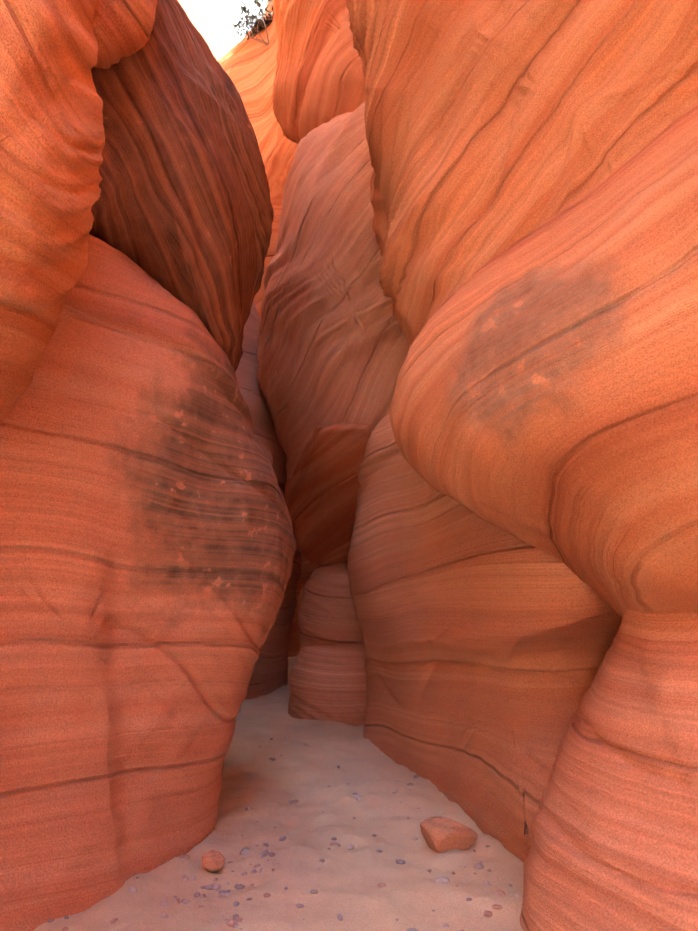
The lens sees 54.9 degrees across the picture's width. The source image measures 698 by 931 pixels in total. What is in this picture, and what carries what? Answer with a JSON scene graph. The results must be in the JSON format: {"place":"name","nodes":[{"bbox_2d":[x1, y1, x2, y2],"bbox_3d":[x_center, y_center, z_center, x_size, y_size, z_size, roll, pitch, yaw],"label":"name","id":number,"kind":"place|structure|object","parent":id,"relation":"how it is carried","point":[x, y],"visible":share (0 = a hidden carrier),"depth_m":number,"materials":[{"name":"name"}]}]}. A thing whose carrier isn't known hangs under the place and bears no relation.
{"place":"outdoors","nodes":[
{"label":"outdoors","id":0,"kind":"place"},
{"bbox_2d":[178,0,236,60],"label":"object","id":1,"kind":"object","parent":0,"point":[211,20],"depth_m":14.38,"materials":[{"name":"white"}]},
{"bbox_2d":[0,234,295,930],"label":"buttress rock","id":2,"kind":"object","parent":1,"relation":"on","point":[147,545],"visible":0.92,"depth_m":3.23,"materials":[{"name":"orange stone"}]},
{"bbox_2d":[0,0,104,425],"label":"canyon wall","id":3,"kind":"structure","parent":2,"relation":"on","point":[52,139],"depth_m":2.31,"materials":[{"name":"orange stone"}]},
{"bbox_2d":[89,0,273,371],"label":"dark rock","id":4,"kind":"object","parent":2,"relation":"on","point":[182,210],"visible":0.73,"depth_m":3.60,"materials":[{"name":"brown stone"}]},
{"bbox_2d":[92,0,156,68],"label":"rock chunk","id":5,"kind":"object","parent":4,"relation":"attached to","point":[122,28],"visible":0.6,"depth_m":2.96,"materials":[{"name":"orange stone"}]},
{"bbox_2d":[235,300,301,699],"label":"rock wall","id":6,"kind":"structure","parent":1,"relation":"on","point":[269,673],"depth_m":7.95,"materials":[{"name":"brown stone"}]},
{"bbox_2d":[229,0,267,42],"bbox_3d":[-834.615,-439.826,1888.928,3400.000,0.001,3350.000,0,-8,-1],"label":"sky","id":7,"kind":"structure","parent":0,"point":[234,5],"depth_m":861.46,"materials":[{"name":"white"}]},
{"bbox_2d":[33,656,523,930],"bbox_3d":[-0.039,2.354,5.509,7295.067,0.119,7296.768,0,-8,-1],"label":"sand ground","id":8,"kind":"structure","parent":0,"point":[344,881],"depth_m":3.59,"materials":[{"name":"beige sand"}]},
{"bbox_2d":[201,850,224,871],"bbox_3d":[-0.694,2.029,3.445,0.131,0.099,0.108,-4,-9,29],"label":"stone","id":9,"kind":"object","parent":8,"relation":"on","point":[213,860],"visible":1,"depth_m":3.42,"materials":[{"name":"orange stone"}]},
{"bbox_2d":[218,0,319,656],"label":"rock wall","id":10,"kind":"structure","parent":8,"relation":"on","point":[249,66],"depth_m":11.47,"materials":[{"name":"orange stone"}]},
{"bbox_2d":[230,0,273,45],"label":"shrub","id":11,"kind":"object","parent":10,"relation":"attached to","point":[261,22],"visible":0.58,"depth_m":12.20,"materials":[{"name":"brown plant"}]},
{"bbox_2d":[47,737,519,930],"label":"pebbles","id":12,"kind":"object","parent":8,"relation":"on","point":[233,923],"visible":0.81,"depth_m":3.26,"materials":[{"name":"grey stone"}]},
{"bbox_2d":[288,640,366,725],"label":"canyon wall","id":13,"kind":"structure","parent":8,"relation":"on","point":[328,683],"depth_m":6.57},
{"bbox_2d":[297,560,363,647],"bbox_3d":[-0.112,1.653,7.692,0.980,1.164,2.183,0,-8,-1],"label":"rock","id":14,"kind":"object","parent":13,"relation":"on","point":[326,613],"visible":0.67,"depth_m":6.72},
{"bbox_2d":[284,423,370,566],"bbox_3d":[-0.210,0.342,7.035,1.056,1.487,3.190,0,-8,-1],"label":"dark rock","id":15,"kind":"object","parent":14,"relation":"on","point":[322,485],"visible":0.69,"depth_m":6.32,"materials":[{"name":"brown stone"}]},
{"bbox_2d":[256,101,408,479],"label":"canyon wall","id":16,"kind":"structure","parent":15,"relation":"on","point":[333,347],"depth_m":6.39,"materials":[{"name":"orange stone"}]},
{"bbox_2d":[272,0,365,143],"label":"wall rock","id":17,"kind":"object","parent":16,"relation":"on","point":[319,79],"visible":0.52,"depth_m":7.38,"materials":[{"name":"orange stone"}]},
{"bbox_2d":[420,816,477,852],"bbox_3d":[0.545,2.063,3.759,0.292,0.203,0.253,5,-9,-31],"label":"stone","id":18,"kind":"object","parent":8,"relation":"on","point":[440,834],"visible":0.94,"depth_m":3.68,"materials":[{"name":"orange stone"}]},
{"bbox_2d":[347,400,621,862],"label":"canyon wall","id":19,"kind":"structure","parent":8,"relation":"on","point":[487,643],"depth_m":4.28,"materials":[{"name":"orange stone"}]},
{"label":"plateau rock","id":20,"kind":"structure","parent":0,"visible":0},
{"bbox_2d":[390,101,697,616],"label":"canyon wall","id":21,"kind":"structure","parent":20,"relation":"on","point":[545,397],"depth_m":2.79,"materials":[{"name":"orange stone"}]},
{"bbox_2d":[345,0,697,347],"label":"slab rock","id":22,"kind":"object","parent":21,"relation":"on","point":[493,128],"visible":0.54,"depth_m":4.05,"materials":[{"name":"orange stone"}]},
{"bbox_2d":[520,609,697,930],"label":"rock pillar","id":23,"kind":"structure","parent":20,"relation":"on","point":[614,836],"depth_m":2.68,"materials":[{"name":"orange stone"}]}
]}

